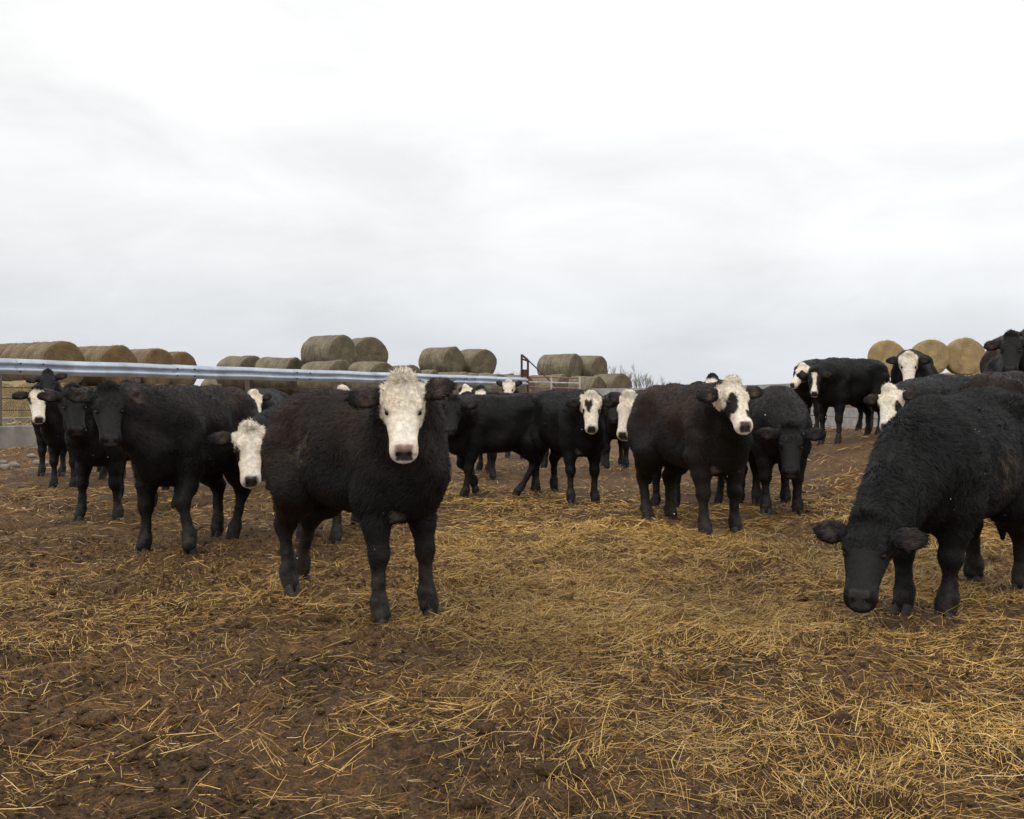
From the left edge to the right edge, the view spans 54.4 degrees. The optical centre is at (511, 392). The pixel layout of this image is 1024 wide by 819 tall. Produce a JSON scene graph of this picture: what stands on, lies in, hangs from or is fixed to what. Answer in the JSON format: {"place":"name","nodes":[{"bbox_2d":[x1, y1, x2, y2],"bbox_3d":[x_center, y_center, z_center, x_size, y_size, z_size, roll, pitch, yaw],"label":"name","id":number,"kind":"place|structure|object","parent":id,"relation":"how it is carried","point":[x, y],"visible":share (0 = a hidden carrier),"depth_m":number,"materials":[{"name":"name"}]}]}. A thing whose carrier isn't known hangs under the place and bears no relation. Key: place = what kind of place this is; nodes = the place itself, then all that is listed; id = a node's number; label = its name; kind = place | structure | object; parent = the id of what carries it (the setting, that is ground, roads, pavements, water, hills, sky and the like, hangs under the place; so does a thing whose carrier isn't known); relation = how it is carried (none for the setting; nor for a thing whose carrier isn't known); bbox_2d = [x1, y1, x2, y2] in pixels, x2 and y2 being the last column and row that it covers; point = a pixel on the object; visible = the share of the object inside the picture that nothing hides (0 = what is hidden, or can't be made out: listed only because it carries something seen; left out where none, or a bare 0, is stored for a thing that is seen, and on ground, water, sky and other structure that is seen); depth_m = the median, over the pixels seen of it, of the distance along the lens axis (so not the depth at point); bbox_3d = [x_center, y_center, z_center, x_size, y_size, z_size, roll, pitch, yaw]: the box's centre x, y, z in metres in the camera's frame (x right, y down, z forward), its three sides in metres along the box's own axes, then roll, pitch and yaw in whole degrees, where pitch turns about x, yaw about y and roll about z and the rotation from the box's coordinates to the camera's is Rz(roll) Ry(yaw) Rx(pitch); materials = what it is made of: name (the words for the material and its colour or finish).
{"place":"outdoors","nodes":[
{"label":"outdoors","id":0,"kind":"place"},
{"bbox_2d":[0,405,1023,818],"bbox_3d":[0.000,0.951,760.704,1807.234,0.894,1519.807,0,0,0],"label":"ground","id":1,"kind":"structure","parent":0,"point":[412,747],"depth_m":4.31,"materials":[{"name":"brown soil"}]},
{"bbox_2d":[0,464,10,469],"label":"stone","id":2,"kind":"object","parent":1,"relation":"on","point":[6,466],"visible":0.88,"depth_m":16.16,"materials":[{"name":"grey stone"}]},
{"bbox_2d":[2,381,23,417],"bbox_3d":[-14.924,0.463,28.013,1.700,1.794,1.721,0,17,20],"label":"hay bale","id":3,"kind":"object","parent":1,"relation":"on","point":[10,404],"visible":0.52,"depth_m":28.02},
{"bbox_2d":[8,462,20,467],"bbox_3d":[-8.455,1.240,16.902,0.226,0.130,0.170,0,0,0],"label":"stone","id":4,"kind":"object","parent":1,"relation":"on","point":[14,464],"visible":0.6,"depth_m":16.84,"materials":[{"name":"grey stone"}]},
{"bbox_2d":[4,380,35,416],"bbox_3d":[-14.612,0.458,28.964,1.716,1.731,1.832,0,-16,20],"label":"hay bale","id":5,"kind":"object","parent":1,"relation":"on","point":[24,383],"visible":0.17,"depth_m":28.62},
{"bbox_2d":[0,417,47,448],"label":"feed bunk","id":6,"kind":"object","parent":1,"relation":"on","point":[17,436],"visible":0.02,"depth_m":19.96,"materials":[{"name":"concrete"}]},
{"bbox_2d":[0,414,31,425],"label":"feed hay","id":7,"kind":"object","parent":6,"relation":"on","point":[13,423],"visible":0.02,"depth_m":20.53,"materials":[{"name":"plant"}]},
{"bbox_2d":[26,453,35,457],"bbox_3d":[-8.893,1.175,18.394,0.196,0.109,0.141,0,0,0],"label":"stone","id":8,"kind":"object","parent":1,"relation":"on","point":[31,455],"visible":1,"depth_m":18.35,"materials":[{"name":"grey stone"}]},
{"bbox_2d":[32,459,48,464],"bbox_3d":[-8.327,1.247,17.608,0.297,0.155,0.247,0,0,0],"label":"stone","id":9,"kind":"object","parent":1,"relation":"on","point":[35,462],"visible":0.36,"depth_m":17.51,"materials":[{"name":"grey stone"}]},
{"bbox_2d":[26,368,100,476],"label":"cow","id":10,"kind":"object","parent":1,"relation":"on","point":[48,378],"visible":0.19,"depth_m":14.50},
{"bbox_2d":[11,384,126,488],"bbox_3d":[-5.952,0.616,13.547,0.715,1.466,2.392,0,0,9],"label":"cow","id":11,"kind":"object","parent":1,"relation":"on","point":[47,417],"visible":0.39,"depth_m":13.05},
{"bbox_2d":[37,381,175,520],"bbox_3d":[-3.952,0.598,9.799,0.815,1.427,2.540,0,0,6],"label":"cow","id":12,"kind":"object","parent":1,"relation":"on","point":[88,451],"visible":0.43,"depth_m":9.53},
{"bbox_2d":[120,378,169,498],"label":"cow","id":13,"kind":"object","parent":1,"relation":"on","point":[122,478],"depth_m":11.64},
{"bbox_2d":[62,378,258,555],"bbox_3d":[-2.673,0.612,8.050,0.790,1.458,2.116,0,0,11],"label":"cow","id":14,"kind":"object","parent":1,"relation":"on","point":[159,434],"visible":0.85,"depth_m":7.61},
{"bbox_2d":[201,379,244,390],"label":"hay bale","id":15,"kind":"object","parent":1,"relation":"on","point":[208,382],"visible":0.12,"depth_m":45.61},
{"bbox_2d":[216,355,259,389],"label":"hay bale","id":16,"kind":"object","parent":15,"relation":"on","point":[241,361],"visible":0.38,"depth_m":44.37},
{"bbox_2d":[0,358,527,425],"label":"guardrail","id":17,"kind":"object","parent":1,"relation":"on","point":[137,371],"visible":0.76,"depth_m":23.95,"materials":[{"name":"metal"}]},
{"bbox_2d":[2,387,520,389],"bbox_3d":[-5.422,-0.103,27.245,0.020,0.032,21.179,0,0,34],"label":"fence cable","id":18,"kind":"object","parent":17,"relation":"attached to","point":[242,388],"visible":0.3,"depth_m":26.44,"materials":[{"name":"metal"}]},
{"bbox_2d":[245,387,288,489],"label":"cow","id":19,"kind":"object","parent":1,"relation":"on","point":[265,398],"visible":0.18,"depth_m":12.62},
{"bbox_2d":[253,355,302,392],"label":"hay bale","id":20,"kind":"object","parent":1,"relation":"on","point":[280,363],"visible":0.55,"depth_m":43.43},
{"bbox_2d":[207,388,359,544],"bbox_3d":[-1.612,0.634,8.384,0.698,1.360,2.647,0,0,16],"label":"cow","id":21,"kind":"object","parent":1,"relation":"on","point":[246,438],"visible":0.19,"depth_m":7.21},
{"bbox_2d":[297,358,349,392],"bbox_3d":[-7.573,-0.490,40.620,2.227,1.794,1.721,-2,-9,38],"label":"hay bale","id":22,"kind":"object","parent":1,"relation":"on","point":[340,365],"visible":0.41,"depth_m":39.99},
{"bbox_2d":[301,334,357,364],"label":"hay bale","id":23,"kind":"object","parent":22,"relation":"on","point":[327,348],"visible":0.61,"depth_m":41.92},
{"bbox_2d":[337,384,354,390],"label":"cow","id":24,"kind":"object","parent":1,"relation":"on","point":[343,387],"depth_m":11.57},
{"bbox_2d":[260,365,457,628],"bbox_3d":[-0.970,0.582,5.928,0.824,1.472,1.943,0,0,-42],"label":"cow","id":25,"kind":"object","parent":1,"relation":"on","point":[376,460],"visible":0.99,"depth_m":5.51},
{"bbox_2d":[344,361,394,388],"bbox_3d":[-5.744,-0.487,40.203,1.759,1.826,1.817,2,-17,42],"label":"hay bale","id":26,"kind":"object","parent":1,"relation":"on","point":[369,366],"visible":0.37,"depth_m":39.68},
{"bbox_2d":[392,365,421,373],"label":"hay bale","id":27,"kind":"object","parent":1,"relation":"on","point":[417,369],"visible":0.08,"depth_m":42.11},
{"bbox_2d":[438,372,467,374],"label":"hay bale","id":28,"kind":"object","parent":1,"relation":"on","point":[442,373],"visible":0.07,"depth_m":50.61},
{"bbox_2d":[418,346,464,371],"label":"hay bale","id":29,"kind":"object","parent":28,"relation":"on","point":[445,359],"visible":0.82,"depth_m":52.35},
{"bbox_2d":[440,373,484,401],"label":"hay bale","id":30,"kind":"object","parent":1,"relation":"on","point":[456,391],"visible":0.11,"depth_m":45.35},
{"bbox_2d":[461,384,500,479],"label":"cow","id":31,"kind":"object","parent":1,"relation":"on","point":[492,457],"visible":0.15,"depth_m":14.58},
{"bbox_2d":[439,393,541,498],"bbox_3d":[-0.307,0.659,11.998,0.931,1.314,2.140,0,0,38],"label":"cow","id":32,"kind":"object","parent":1,"relation":"on","point":[486,423],"visible":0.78,"depth_m":11.98},
{"bbox_2d":[478,374,505,392],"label":"hay bale","id":33,"kind":"object","parent":1,"relation":"on","point":[494,387],"visible":0.19,"depth_m":46.89},
{"bbox_2d":[458,384,548,471],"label":"cow","id":34,"kind":"object","parent":1,"relation":"on","point":[479,465],"visible":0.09,"depth_m":16.31},
{"bbox_2d":[496,378,522,459],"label":"cow","id":35,"kind":"object","parent":1,"relation":"on","point":[508,385],"visible":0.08,"depth_m":18.62},
{"bbox_2d":[0,425,1023,818],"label":"straw","id":36,"kind":"object","parent":1,"relation":"on","point":[656,537],"visible":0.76,"depth_m":5.30,"materials":[{"name":"yellow plant"}]},
{"bbox_2d":[0,533,1023,818],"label":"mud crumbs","id":37,"kind":"object","parent":1,"relation":"on","point":[60,799],"visible":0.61,"depth_m":4.31,"materials":[{"name":"brown soil"}]},
{"bbox_2d":[0,485,1023,818],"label":"mud clods","id":38,"kind":"object","parent":1,"relation":"on","point":[88,719],"visible":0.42,"depth_m":4.38,"materials":[{"name":"brown soil"}]},
{"bbox_2d":[505,375,535,392],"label":"hay bale","id":39,"kind":"object","parent":1,"relation":"on","point":[531,389],"visible":0.09,"depth_m":48.69},
{"bbox_2d":[521,354,556,392],"bbox_3d":[1.003,-0.019,35.862,1.419,2.739,0.174,0,0,13],"label":"gate frame","id":40,"kind":"object","parent":1,"relation":"on","point":[524,372],"visible":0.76,"depth_m":35.96,"materials":[{"name":"metal"}]},
{"bbox_2d":[529,376,580,389],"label":"pipe gate","id":41,"kind":"structure","parent":40,"relation":"attached to","point":[551,382],"depth_m":35.43,"materials":[{"name":"white metal"}]},
{"bbox_2d":[530,374,568,392],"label":"hay bale","id":42,"kind":"object","parent":1,"relation":"on","point":[537,390],"visible":0.3,"depth_m":51.35},
{"bbox_2d":[536,353,582,376],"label":"hay bale","id":43,"kind":"object","parent":42,"relation":"on","point":[569,365],"visible":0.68,"depth_m":53.41},
{"bbox_2d":[530,388,616,504],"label":"cow","id":44,"kind":"object","parent":1,"relation":"on","point":[568,425],"visible":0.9,"depth_m":11.44},
{"bbox_2d":[567,376,605,389],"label":"hay bale","id":45,"kind":"object","parent":1,"relation":"on","point":[589,382],"visible":0.4,"depth_m":51.41},
{"bbox_2d":[594,373,631,387],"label":"hay bale","id":46,"kind":"object","parent":1,"relation":"on","point":[617,380],"visible":0.33,"depth_m":52.32},
{"bbox_2d":[580,355,607,376],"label":"hay bale","id":47,"kind":"object","parent":46,"relation":"on","point":[594,365],"visible":0.48,"depth_m":54.23},
{"bbox_2d":[600,391,629,468],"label":"cow","id":48,"kind":"object","parent":1,"relation":"on","point":[611,424],"visible":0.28,"depth_m":16.17},
{"bbox_2d":[631,362,637,387],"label":"bare tree","id":49,"kind":"object","parent":1,"relation":"on","point":[635,383],"visible":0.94,"depth_m":120.94,"materials":[{"name":"plant"}]},
{"bbox_2d":[632,373,650,387],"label":"bare tree","id":50,"kind":"object","parent":1,"relation":"on","point":[639,383],"visible":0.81,"depth_m":125.94,"materials":[{"name":"plant"}]},
{"bbox_2d":[642,374,653,386],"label":"bare tree","id":51,"kind":"object","parent":1,"relation":"on","point":[648,381],"visible":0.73,"depth_m":124.99,"materials":[{"name":"plant"}]},
{"bbox_2d":[608,387,747,508],"bbox_3d":[1.815,0.651,10.941,0.828,1.426,2.568,0,0,40],"label":"cow","id":52,"kind":"object","parent":1,"relation":"on","point":[625,400],"visible":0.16,"depth_m":10.83},
{"bbox_2d":[583,383,789,395],"bbox_3d":[5.905,0.531,33.093,8.601,1.648,0.861,0,0,40],"label":"plank fence","id":53,"kind":"object","parent":1,"relation":"on","point":[603,391],"visible":0.03,"depth_m":34.61,"materials":[{"name":"wood"}]},
{"bbox_2d":[626,373,763,535],"bbox_3d":[1.659,0.572,8.970,0.773,1.488,2.206,0,0,-14],"label":"cow","id":54,"kind":"object","parent":1,"relation":"on","point":[701,432],"visible":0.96,"depth_m":8.70},
{"bbox_2d":[691,372,725,482],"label":"cow","id":55,"kind":"object","parent":1,"relation":"on","point":[711,377],"visible":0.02,"depth_m":11.77},
{"bbox_2d":[748,385,826,515],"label":"cow","id":56,"kind":"object","parent":1,"relation":"on","point":[780,414],"visible":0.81,"depth_m":10.06},
{"bbox_2d":[789,358,875,431],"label":"cow","id":57,"kind":"object","parent":1,"relation":"on","point":[799,387],"visible":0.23,"depth_m":17.22},
{"bbox_2d":[795,357,889,445],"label":"cow","id":58,"kind":"object","parent":1,"relation":"on","point":[838,384],"visible":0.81,"depth_m":15.34},
{"bbox_2d":[810,404,877,427],"bbox_3d":[9.458,0.540,27.371,0.925,1.470,4.519,0,0,-24],"label":"plank fence","id":59,"kind":"object","parent":1,"relation":"on","point":[850,412],"visible":0.05,"depth_m":27.50,"materials":[{"name":"wood"}]},
{"bbox_2d":[885,349,937,384],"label":"cow","id":60,"kind":"object","parent":1,"relation":"on","point":[908,364],"visible":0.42,"depth_m":14.88},
{"bbox_2d":[812,385,1023,618],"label":"cow","id":61,"kind":"object","parent":1,"relation":"on","point":[934,461],"visible":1,"depth_m":5.46},
{"bbox_2d":[863,373,973,429],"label":"cow","id":62,"kind":"object","parent":1,"relation":"on","point":[890,400],"visible":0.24,"depth_m":9.64},
{"bbox_2d":[959,370,1023,395],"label":"cow","id":63,"kind":"object","parent":1,"relation":"on","point":[1010,380],"visible":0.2,"depth_m":9.54},
{"bbox_2d":[979,329,1023,372],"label":"cow","id":64,"kind":"object","parent":1,"relation":"on","point":[987,356],"visible":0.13,"depth_m":14.77},
{"bbox_2d":[983,329,1023,371],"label":"cow","id":65,"kind":"object","parent":1,"relation":"on","point":[1010,346],"visible":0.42,"depth_m":11.35},
{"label":"hay bale","id":66,"kind":"object","parent":1,"relation":"on","visible":0},
{"bbox_2d":[867,339,903,375],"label":"hay bale","id":67,"kind":"object","parent":66,"relation":"on","point":[881,351],"visible":0.48,"depth_m":42.01},
{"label":"hay bale","id":68,"kind":"object","parent":1,"relation":"on","visible":0},
{"bbox_2d":[912,338,949,372],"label":"hay bale","id":69,"kind":"object","parent":68,"relation":"on","point":[937,351],"visible":0.54,"depth_m":41.90},
{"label":"hay bale","id":70,"kind":"object","parent":1,"relation":"on","visible":0},
{"bbox_2d":[946,337,985,374],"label":"hay bale","id":71,"kind":"object","parent":70,"relation":"on","point":[966,354],"visible":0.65,"depth_m":41.98},
{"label":"hay bale","id":72,"kind":"object","parent":1,"relation":"on","visible":0},
{"bbox_2d":[20,340,85,383],"bbox_3d":[-15.855,-0.964,34.367,1.716,1.731,1.832,0,-16,35],"label":"hay bale","id":73,"kind":"object","parent":72,"relation":"on","point":[61,350],"visible":0.55,"depth_m":33.96},
{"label":"hay bale","id":74,"kind":"object","parent":1,"relation":"on","visible":0},
{"bbox_2d":[0,342,38,381],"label":"hay bale","id":75,"kind":"object","parent":74,"relation":"on","point":[14,351],"visible":0.24,"depth_m":34.65},
{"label":"hay bale","id":76,"kind":"object","parent":1,"relation":"on","visible":0},
{"bbox_2d":[0,342,23,380],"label":"hay bale","id":77,"kind":"object","parent":76,"relation":"on","point":[3,347],"visible":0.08,"depth_m":35.43},
{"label":"hay bale","id":78,"kind":"object","parent":1,"relation":"on","visible":0},
{"bbox_2d":[83,344,137,384],"bbox_3d":[-15.150,-0.954,37.421,1.700,1.794,1.722,0,-11,36],"label":"hay bale","id":79,"kind":"object","parent":78,"relation":"on","point":[121,353],"visible":0.56,"depth_m":36.91},
{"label":"hay bale","id":80,"kind":"object","parent":1,"relation":"on","visible":0},
{"bbox_2d":[78,344,96,385],"bbox_3d":[-16.406,-0.978,38.192,1.700,1.826,1.817,0,13,32],"label":"hay bale","id":81,"kind":"object","parent":80,"relation":"on","point":[83,349],"visible":0.1,"depth_m":37.56},
{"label":"hay bale","id":82,"kind":"object","parent":1,"relation":"on","visible":0},
{"bbox_2d":[131,348,173,384],"bbox_3d":[-14.496,-0.940,39.381,1.700,1.826,1.817,0,14,33],"label":"hay bale","id":83,"kind":"object","parent":82,"relation":"on","point":[154,356],"visible":0.35,"depth_m":38.93},
{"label":"hay bale","id":84,"kind":"object","parent":1,"relation":"on","visible":0},
{"bbox_2d":[169,351,196,384],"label":"hay bale","id":85,"kind":"object","parent":84,"relation":"on","point":[182,358],"visible":0.22,"depth_m":41.51},
{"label":"hay bale","id":86,"kind":"object","parent":1,"relation":"on","visible":0},
{"bbox_2d":[461,349,496,372],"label":"hay bale","id":87,"kind":"object","parent":86,"relation":"on","point":[480,360],"visible":0.63,"depth_m":53.26},
{"bbox_2d":[0,0,1023,387],"label":"sky","id":88,"kind":"structure","parent":0,"point":[684,191],"materials":[{"name":"white"}]},
{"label":"hay bale","id":89,"kind":"object","parent":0,"visible":0},
{"bbox_2d":[352,337,387,361],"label":"hay bale","id":90,"kind":"object","parent":89,"relation":"on","point":[371,348],"visible":0.4,"depth_m":44.15},
{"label":"hay bale","id":91,"kind":"object","parent":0,"visible":0},
{"bbox_2d":[421,370,438,374],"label":"hay bale","id":92,"kind":"object","parent":91,"relation":"on","point":[429,371],"visible":0.09,"depth_m":47.50}
]}

